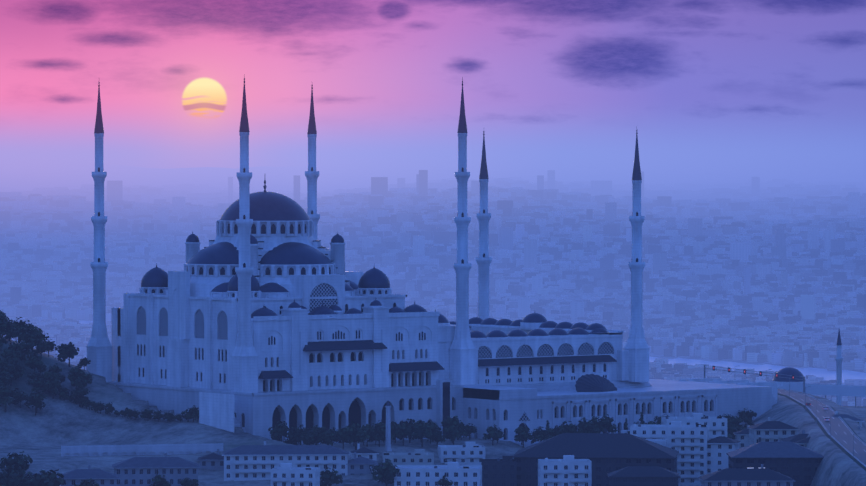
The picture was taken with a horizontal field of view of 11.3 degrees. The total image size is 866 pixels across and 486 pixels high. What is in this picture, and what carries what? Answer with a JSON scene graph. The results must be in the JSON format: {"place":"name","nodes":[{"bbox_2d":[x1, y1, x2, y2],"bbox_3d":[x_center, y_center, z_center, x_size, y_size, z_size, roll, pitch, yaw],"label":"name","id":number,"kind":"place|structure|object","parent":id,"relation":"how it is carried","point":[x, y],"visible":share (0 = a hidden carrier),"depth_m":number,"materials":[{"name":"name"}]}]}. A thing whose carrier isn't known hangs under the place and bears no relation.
{"place":"outdoors","nodes":[
{"label":"outdoors","id":0,"kind":"place"},
{"bbox_2d":[0,165,865,485],"bbox_3d":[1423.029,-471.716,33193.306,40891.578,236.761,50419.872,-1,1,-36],"label":"ground","id":1,"kind":"structure","parent":0,"point":[50,429],"depth_m":1685.09,"materials":[{"name":"grey"}]},
{"bbox_2d":[0,321,11,337],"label":"tree","id":2,"kind":"object","parent":1,"relation":"on","point":[3,331],"visible":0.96,"depth_m":1702.92,"materials":[{"name":"green plant"}]},
{"bbox_2d":[0,316,15,335],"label":"tree","id":3,"kind":"object","parent":1,"relation":"on","point":[8,324],"visible":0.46,"depth_m":1714.40,"materials":[{"name":"green plant"}]},
{"bbox_2d":[0,467,22,485],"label":"tree","id":4,"kind":"object","parent":1,"relation":"on","point":[6,479],"visible":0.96,"depth_m":1456.55,"materials":[{"name":"green plant"}]},
{"bbox_2d":[0,386,22,411],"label":"tree","id":5,"kind":"object","parent":1,"relation":"on","point":[5,393],"visible":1,"depth_m":1641.37,"materials":[{"name":"green plant"}]},
{"bbox_2d":[4,328,18,342],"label":"tree","id":6,"kind":"object","parent":1,"relation":"on","point":[13,335],"visible":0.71,"depth_m":1708.77,"materials":[{"name":"green plant"}]},
{"bbox_2d":[1,341,24,360],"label":"tree","id":7,"kind":"object","parent":1,"relation":"on","point":[12,351],"visible":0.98,"depth_m":1677.79,"materials":[{"name":"green plant"}]},
{"bbox_2d":[0,451,32,472],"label":"tree","id":8,"kind":"object","parent":1,"relation":"on","point":[17,461],"visible":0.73,"depth_m":1477.81,"materials":[{"name":"green plant"}]},
{"bbox_2d":[7,464,25,485],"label":"tree","id":9,"kind":"object","parent":1,"relation":"on","point":[21,473],"visible":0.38,"depth_m":1472.29,"materials":[{"name":"green plant"}]},
{"bbox_2d":[11,391,26,407],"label":"tree","id":10,"kind":"object","parent":1,"relation":"on","point":[19,399],"visible":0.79,"depth_m":1648.34,"materials":[{"name":"green plant"}]},
{"bbox_2d":[9,317,30,342],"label":"tree","id":11,"kind":"object","parent":1,"relation":"on","point":[21,323],"visible":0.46,"depth_m":1731.85,"materials":[{"name":"green plant"}]},
{"bbox_2d":[17,341,34,357],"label":"tree","id":12,"kind":"object","parent":1,"relation":"on","point":[27,346],"visible":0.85,"depth_m":1684.13,"materials":[{"name":"green plant"}]},
{"bbox_2d":[21,472,37,485],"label":"tree","id":13,"kind":"object","parent":1,"relation":"on","point":[26,481],"visible":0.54,"depth_m":1460.19,"materials":[{"name":"green plant"}]},
{"bbox_2d":[17,323,42,349],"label":"tree","id":14,"kind":"object","parent":1,"relation":"on","point":[20,336],"visible":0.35,"depth_m":1699.38,"materials":[{"name":"green plant"}]},
{"bbox_2d":[24,330,42,341],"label":"tree","id":15,"kind":"object","parent":1,"relation":"on","point":[34,334],"visible":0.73,"depth_m":1695.53,"materials":[{"name":"green plant"}]},
{"bbox_2d":[24,392,46,412],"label":"tree","id":16,"kind":"object","parent":1,"relation":"on","point":[44,396],"visible":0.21,"depth_m":1647.21,"materials":[{"name":"green plant"}]},
{"bbox_2d":[26,392,45,415],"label":"tree","id":17,"kind":"object","parent":1,"relation":"on","point":[36,398],"visible":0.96,"depth_m":1644.09,"materials":[{"name":"green plant"}]},
{"bbox_2d":[24,353,48,373],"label":"tree","id":18,"kind":"object","parent":1,"relation":"on","point":[33,361],"visible":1,"depth_m":1673.39,"materials":[{"name":"green plant"}]},
{"bbox_2d":[31,341,49,357],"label":"tree","id":19,"kind":"object","parent":1,"relation":"on","point":[41,347],"visible":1,"depth_m":1690.35,"materials":[{"name":"green plant"}]},
{"bbox_2d":[31,469,64,485],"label":"tree","id":20,"kind":"object","parent":1,"relation":"on","point":[44,476],"visible":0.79,"depth_m":1457.15,"materials":[{"name":"green plant"}]},
{"bbox_2d":[40,339,57,356],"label":"tree","id":21,"kind":"object","parent":1,"relation":"on","point":[51,344],"visible":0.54,"depth_m":1705.17,"materials":[{"name":"green plant"}]},
{"bbox_2d":[43,376,61,398],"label":"tree","id":22,"kind":"object","parent":1,"relation":"on","point":[52,385],"visible":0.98,"depth_m":1659.27,"materials":[{"name":"green plant"}]},
{"bbox_2d":[41,363,64,382],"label":"tree","id":23,"kind":"object","parent":1,"relation":"on","point":[55,370],"visible":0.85,"depth_m":1667.94,"materials":[{"name":"green plant"}]},
{"bbox_2d":[55,342,78,366],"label":"tree","id":24,"kind":"object","parent":1,"relation":"on","point":[70,351],"visible":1,"depth_m":1687.82,"materials":[{"name":"green plant"}]},
{"bbox_2d":[67,366,84,388],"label":"tree","id":25,"kind":"object","parent":1,"relation":"on","point":[76,372],"visible":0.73,"depth_m":1669.90,"materials":[{"name":"green plant"}]},
{"bbox_2d":[70,377,87,388],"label":"tree","id":26,"kind":"object","parent":1,"relation":"on","point":[79,382],"visible":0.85,"depth_m":1662.60,"materials":[{"name":"green plant"}]},
{"bbox_2d":[70,387,89,406],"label":"tree","id":27,"kind":"object","parent":1,"relation":"on","point":[80,392],"visible":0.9,"depth_m":1655.79,"materials":[{"name":"green plant"}]},
{"bbox_2d":[77,357,90,369],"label":"tree","id":28,"kind":"object","parent":1,"relation":"on","point":[84,361],"visible":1,"depth_m":1691.99,"materials":[{"name":"green plant"}]},
{"bbox_2d":[74,478,99,485],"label":"tree","id":29,"kind":"object","parent":1,"relation":"on","point":[86,483],"visible":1,"depth_m":1463.69,"materials":[{"name":"green plant"}]},
{"bbox_2d":[80,372,93,384],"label":"tree","id":30,"kind":"object","parent":1,"relation":"on","point":[84,376],"visible":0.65,"depth_m":1669.50,"materials":[{"name":"green plant"}]},
{"bbox_2d":[57,465,118,485],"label":"house","id":31,"kind":"structure","parent":1,"relation":"on","point":[100,477],"depth_m":1483.28,"materials":[{"name":"white paint"}]},
{"bbox_2d":[93,401,105,413],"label":"tree","id":32,"kind":"object","parent":1,"relation":"on","point":[100,406],"visible":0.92,"depth_m":1650.18,"materials":[{"name":"green plant"}]},
{"bbox_2d":[61,443,222,456],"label":"retaining wall","id":33,"kind":"structure","parent":1,"relation":"on","point":[120,450],"depth_m":1569.53,"materials":[{"name":"concrete"}]},
{"bbox_2d":[140,408,154,418],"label":"tree","id":34,"kind":"object","parent":1,"relation":"on","point":[146,412],"visible":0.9,"depth_m":1638.95,"materials":[{"name":"green plant"}]},
{"bbox_2d":[112,453,199,485],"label":"building","id":35,"kind":"structure","parent":1,"relation":"on","point":[141,471],"depth_m":1502.81,"materials":[{"name":"white paint"}]},
{"bbox_2d":[149,472,170,485],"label":"tree","id":36,"kind":"object","parent":1,"relation":"on","point":[160,480],"visible":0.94,"depth_m":1501.12,"materials":[{"name":"green plant"}]},
{"bbox_2d":[181,478,198,485],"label":"tree","id":37,"kind":"object","parent":1,"relation":"on","point":[190,482],"visible":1,"depth_m":1501.57,"materials":[{"name":"green plant"}]},
{"bbox_2d":[186,405,198,421],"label":"tree","id":38,"kind":"object","parent":1,"relation":"on","point":[192,412],"visible":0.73,"depth_m":1626.56,"materials":[{"name":"green plant"}]},
{"bbox_2d":[197,449,223,469],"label":"house","id":39,"kind":"structure","parent":1,"relation":"on","point":[212,461],"depth_m":1547.23,"materials":[{"name":"white paint"}]},
{"bbox_2d":[268,421,291,441],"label":"tree","id":40,"kind":"object","parent":1,"relation":"on","point":[282,430],"visible":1,"depth_m":1599.69,"materials":[{"name":"green plant"}]},
{"bbox_2d":[222,441,349,480],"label":"apartment building","id":41,"kind":"structure","parent":1,"relation":"on","point":[249,462],"depth_m":1531.81,"materials":[{"name":"white paint"}]},
{"bbox_2d":[284,431,300,443],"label":"tree","id":42,"kind":"object","parent":1,"relation":"on","point":[290,439],"visible":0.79,"depth_m":1605.45,"materials":[{"name":"green plant"}]},
{"bbox_2d":[271,463,319,485],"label":"block","id":43,"kind":"structure","parent":1,"relation":"on","point":[285,474],"depth_m":1482.08,"materials":[{"name":"white paint"}]},
{"bbox_2d":[290,424,311,444],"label":"tree","id":44,"kind":"object","parent":1,"relation":"on","point":[301,431],"visible":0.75,"depth_m":1606.63,"materials":[{"name":"green plant"}]},
{"bbox_2d":[299,434,313,444],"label":"tree","id":45,"kind":"object","parent":1,"relation":"on","point":[306,438],"visible":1,"depth_m":1588.20,"materials":[{"name":"green plant"}]},
{"bbox_2d":[304,427,324,444],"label":"tree","id":46,"kind":"object","parent":1,"relation":"on","point":[315,434],"visible":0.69,"depth_m":1596.48,"materials":[{"name":"green plant"}]},
{"bbox_2d":[319,431,334,444],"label":"tree","id":47,"kind":"object","parent":1,"relation":"on","point":[327,436],"visible":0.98,"depth_m":1595.17,"materials":[{"name":"green plant"}]},
{"bbox_2d":[320,467,342,485],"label":"tree","id":48,"kind":"object","parent":1,"relation":"on","point":[328,477],"visible":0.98,"depth_m":1500.41,"materials":[{"name":"green plant"}]},
{"bbox_2d":[333,428,352,448],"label":"tree","id":49,"kind":"object","parent":1,"relation":"on","point":[341,433],"visible":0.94,"depth_m":1600.53,"materials":[{"name":"green plant"}]},
{"bbox_2d":[341,421,369,449],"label":"tree","id":50,"kind":"object","parent":1,"relation":"on","point":[359,433],"visible":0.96,"depth_m":1602.35,"materials":[{"name":"green plant"}]},
{"bbox_2d":[346,452,377,474],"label":"house","id":51,"kind":"structure","parent":1,"relation":"on","point":[360,465],"depth_m":1533.69,"materials":[{"name":"white paint"}]},
{"bbox_2d":[350,444,378,464],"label":"tiny house","id":52,"kind":"structure","parent":1,"relation":"on","point":[367,453],"depth_m":1561.91,"materials":[{"name":"white paint"}]},
{"bbox_2d":[361,423,375,446],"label":"tree","id":53,"kind":"object","parent":1,"relation":"on","point":[370,430],"visible":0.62,"depth_m":1615.20,"materials":[{"name":"green plant"}]},
{"bbox_2d":[371,427,385,446],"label":"tree","id":54,"kind":"object","parent":1,"relation":"on","point":[378,437],"visible":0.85,"depth_m":1614.68,"materials":[{"name":"green plant"}]},
{"bbox_2d":[370,459,399,485],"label":"tree","id":55,"kind":"object","parent":1,"relation":"on","point":[386,472],"visible":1,"depth_m":1500.09,"materials":[{"name":"green plant"}]},
{"bbox_2d":[376,423,395,439],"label":"tree","id":56,"kind":"object","parent":1,"relation":"on","point":[383,426],"visible":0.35,"depth_m":1616.26,"materials":[{"name":"green plant"}]},
{"bbox_2d":[384,401,391,451],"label":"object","id":57,"kind":"structure","parent":1,"relation":"on","point":[388,433],"depth_m":1606.95,"materials":[{"name":"stone"}]},
{"bbox_2d":[395,423,412,445],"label":"tree","id":58,"kind":"object","parent":1,"relation":"on","point":[403,430],"visible":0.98,"depth_m":1619.39,"materials":[{"name":"green plant"}]},
{"bbox_2d":[383,449,433,465],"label":"block","id":59,"kind":"structure","parent":1,"relation":"on","point":[419,457],"depth_m":1586.51,"materials":[{"name":"white paint"}]},
{"bbox_2d":[403,418,417,442],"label":"tree","id":60,"kind":"object","parent":1,"relation":"on","point":[413,425],"visible":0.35,"depth_m":1635.76,"materials":[{"name":"green plant"}]},
{"bbox_2d":[411,420,435,446],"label":"tree","id":61,"kind":"object","parent":1,"relation":"on","point":[422,430],"visible":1,"depth_m":1617.96,"materials":[{"name":"green plant"}]},
{"bbox_2d":[0,170,865,405],"bbox_3d":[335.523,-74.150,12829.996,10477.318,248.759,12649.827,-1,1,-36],"label":"city blocks","id":62,"kind":"structure","parent":1,"relation":"on","point":[774,311],"depth_m":8683.14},
{"bbox_2d":[427,429,445,446],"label":"tree","id":63,"kind":"object","parent":1,"relation":"on","point":[437,436],"visible":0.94,"depth_m":1622.40,"materials":[{"name":"green plant"}]},
{"bbox_2d":[394,462,481,485],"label":"apartment building","id":64,"kind":"structure","parent":1,"relation":"on","point":[432,475],"depth_m":1501.65,"materials":[{"name":"white paint"}]},
{"bbox_2d":[106,374,777,444],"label":"mosque base building","id":65,"kind":"structure","parent":1,"relation":"on","point":[508,409],"depth_m":1661.65,"materials":[{"name":"stone"}]},
{"bbox_2d":[86,82,112,381],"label":"minaret","id":66,"kind":"object","parent":65,"relation":"on","point":[99,346],"visible":1,"depth_m":1712.25,"materials":[{"name":"stone"}]},
{"bbox_2d":[230,77,258,392],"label":"minaret","id":67,"kind":"object","parent":65,"relation":"on","point":[244,356],"visible":1,"depth_m":1630.21,"materials":[{"name":"stone"}]},
{"bbox_2d":[111,180,444,391],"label":"mosque hall","id":68,"kind":"structure","parent":65,"relation":"on","point":[322,318],"depth_m":1672.12,"materials":[{"name":"stone"}]},
{"bbox_2d":[305,85,319,239],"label":"minaret","id":69,"kind":"object","parent":65,"relation":"on","point":[312,174],"visible":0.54,"depth_m":1772.57,"materials":[{"name":"stone"}]},
{"bbox_2d":[449,77,475,384],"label":"minaret","id":70,"kind":"object","parent":65,"relation":"on","point":[462,348],"visible":1,"depth_m":1690.74,"materials":[{"name":"stone"}]},
{"bbox_2d":[476,131,491,319],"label":"minaret","id":71,"kind":"object","parent":65,"relation":"on","point":[483,260],"visible":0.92,"depth_m":1824.98,"materials":[{"name":"stone"}]},
{"bbox_2d":[435,309,628,384],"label":"arcaded courtyard","id":72,"kind":"structure","parent":65,"relation":"on","point":[532,348],"depth_m":1725.51,"materials":[{"name":"stone"}]},
{"bbox_2d":[623,130,649,381],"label":"minaret","id":73,"kind":"object","parent":65,"relation":"on","point":[637,346],"visible":1,"depth_m":1742.66,"materials":[{"name":"stone"}]},
{"bbox_2d":[438,475,452,485],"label":"tree","id":74,"kind":"object","parent":1,"relation":"on","point":[444,481],"visible":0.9,"depth_m":1499.84,"materials":[{"name":"green plant"}]},
{"bbox_2d":[443,423,461,444],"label":"tree","id":75,"kind":"object","parent":1,"relation":"on","point":[454,433],"visible":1,"depth_m":1628.78,"materials":[{"name":"green plant"}]},
{"bbox_2d":[441,416,463,439],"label":"tree","id":76,"kind":"object","parent":1,"relation":"on","point":[448,421],"visible":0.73,"depth_m":1644.47,"materials":[{"name":"green plant"}]},
{"bbox_2d":[438,442,484,464],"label":"block","id":77,"kind":"structure","parent":1,"relation":"on","point":[470,453],"depth_m":1601.32,"materials":[{"name":"white paint"}]},
{"bbox_2d":[465,423,476,439],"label":"tree","id":78,"kind":"object","parent":1,"relation":"on","point":[469,430],"visible":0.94,"depth_m":1655.63,"materials":[{"name":"green plant"}]},
{"bbox_2d":[483,424,501,445],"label":"tree","id":79,"kind":"object","parent":1,"relation":"on","point":[491,432],"visible":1,"depth_m":1635.47,"materials":[{"name":"green plant"}]},
{"bbox_2d":[481,455,516,485],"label":"building","id":80,"kind":"structure","parent":1,"relation":"on","point":[500,472],"depth_m":1531.22,"materials":[{"name":"white paint"}]},
{"bbox_2d":[503,439,539,447],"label":"plaza paving","id":81,"kind":"structure","parent":1,"relation":"on","point":[527,443],"depth_m":1646.56,"materials":[{"name":"stone"}]},
{"bbox_2d":[514,424,532,447],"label":"tree","id":82,"kind":"object","parent":1,"relation":"on","point":[524,435],"visible":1,"depth_m":1638.64,"materials":[{"name":"green plant"}]},
{"bbox_2d":[529,427,548,443],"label":"tree","id":83,"kind":"object","parent":1,"relation":"on","point":[541,435],"visible":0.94,"depth_m":1643.07,"materials":[{"name":"green plant"}]},
{"bbox_2d":[545,427,562,438],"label":"tree","id":84,"kind":"object","parent":1,"relation":"on","point":[550,431],"visible":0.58,"depth_m":1646.17,"materials":[{"name":"green plant"}]},
{"bbox_2d":[538,455,591,485],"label":"block","id":85,"kind":"structure","parent":1,"relation":"on","point":[568,470],"depth_m":1505.94,"materials":[{"name":"white paint"}]},
{"bbox_2d":[558,421,578,432],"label":"tree","id":86,"kind":"object","parent":1,"relation":"on","point":[570,428],"visible":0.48,"depth_m":1652.04,"materials":[{"name":"green plant"}]},
{"bbox_2d":[576,418,598,432],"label":"tree","id":87,"kind":"object","parent":1,"relation":"on","point":[581,425],"visible":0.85,"depth_m":1658.31,"materials":[{"name":"green plant"}]},
{"bbox_2d":[513,429,678,485],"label":"building","id":88,"kind":"structure","parent":1,"relation":"on","point":[605,453],"depth_m":1548.38,"materials":[{"name":"black paint"}]},
{"bbox_2d":[590,416,608,432],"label":"tree","id":89,"kind":"object","parent":1,"relation":"on","point":[594,420],"visible":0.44,"depth_m":1663.29,"materials":[{"name":"green plant"}]},
{"bbox_2d":[598,413,617,432],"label":"tree","id":90,"kind":"object","parent":1,"relation":"on","point":[610,428],"visible":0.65,"depth_m":1664.81,"materials":[{"name":"green plant"}]},
{"bbox_2d":[607,462,680,485],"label":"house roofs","id":91,"kind":"structure","parent":1,"relation":"on","point":[650,475],"depth_m":1490.83,"materials":[{"name":"white paint"}]},
{"bbox_2d":[635,435,666,446],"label":"white block","id":92,"kind":"structure","parent":1,"relation":"on","point":[663,442],"depth_m":1591.77,"materials":[{"name":"paint"}]},
{"bbox_2d":[630,421,708,485],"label":"white block","id":93,"kind":"structure","parent":1,"relation":"on","point":[688,443],"depth_m":1599.60,"materials":[{"name":"paint"}]},
{"bbox_2d":[661,413,726,439],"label":"white block","id":94,"kind":"structure","parent":1,"relation":"on","point":[717,425],"depth_m":1641.09,"materials":[{"name":"paint"}]},
{"bbox_2d":[707,433,740,473],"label":"house","id":95,"kind":"structure","parent":1,"relation":"on","point":[719,447],"depth_m":1600.64,"materials":[{"name":"white paint"}]},
{"bbox_2d":[727,422,739,434],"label":"tree","id":96,"kind":"object","parent":1,"relation":"on","point":[732,427],"visible":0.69,"depth_m":1686.65,"materials":[{"name":"green plant"}]},
{"bbox_2d":[727,416,743,428],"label":"tree","id":97,"kind":"object","parent":1,"relation":"on","point":[734,420],"visible":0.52,"depth_m":1702.42,"materials":[{"name":"green plant"}]},
{"bbox_2d":[733,425,749,448],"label":"house","id":98,"kind":"structure","parent":1,"relation":"on","point":[742,436],"depth_m":1640.18,"materials":[{"name":"white paint"}]},
{"bbox_2d":[698,464,794,485],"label":"building","id":99,"kind":"structure","parent":1,"relation":"on","point":[761,476],"depth_m":1471.61,"materials":[{"name":"white paint"}]},
{"bbox_2d":[646,366,857,461],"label":"street lamps","id":100,"kind":"object","parent":1,"relation":"on","point":[816,416],"visible":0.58,"depth_m":1623.09,"materials":[{"name":"metal"}]},
{"bbox_2d":[704,365,804,392],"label":"sign gantry","id":101,"kind":"object","parent":1,"relation":"on","point":[759,374],"visible":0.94,"depth_m":1923.73,"materials":[{"name":"metal"}]},
{"bbox_2d":[747,417,799,444],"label":"house","id":102,"kind":"structure","parent":1,"relation":"on","point":[771,431],"depth_m":1610.18,"materials":[{"name":"white paint"}]},
{"bbox_2d":[726,437,823,485],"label":"house","id":103,"kind":"structure","parent":1,"relation":"on","point":[798,464],"depth_m":1520.37,"materials":[{"name":"white paint"}]},
{"bbox_2d":[778,430,808,442],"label":"house","id":104,"kind":"structure","parent":1,"relation":"on","point":[796,438],"depth_m":1593.49,"materials":[{"name":"white paint"}]},
{"bbox_2d":[795,436,810,446],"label":"house","id":105,"kind":"structure","parent":1,"relation":"on","point":[803,442],"depth_m":1575.75,"materials":[{"name":"white paint"}]},
{"bbox_2d":[773,329,842,404],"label":"mosque","id":106,"kind":"structure","parent":1,"relation":"on","point":[786,372],"depth_m":2071.67,"materials":[{"name":"stone"}]},
{"bbox_2d":[783,382,865,407],"bbox_3d":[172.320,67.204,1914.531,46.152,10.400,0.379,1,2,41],"label":"bridge","id":107,"kind":"structure","parent":1,"relation":"on","point":[836,390],"depth_m":1912.84,"materials":[{"name":"concrete"}]},
{"bbox_2d":[831,411,863,426],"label":"house","id":108,"kind":"structure","parent":1,"relation":"on","point":[859,421],"depth_m":1662.35,"materials":[{"name":"white paint"}]},
{"bbox_2d":[0,0,865,169],"label":"sky","id":109,"kind":"structure","parent":0,"point":[760,84],"materials":[{"name":"purple"}]},
{"bbox_2d":[778,388,865,470],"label":"road","id":110,"kind":"structure","parent":0,"point":[842,432],"depth_m":1604.33,"materials":[{"name":"grey asphalt"}]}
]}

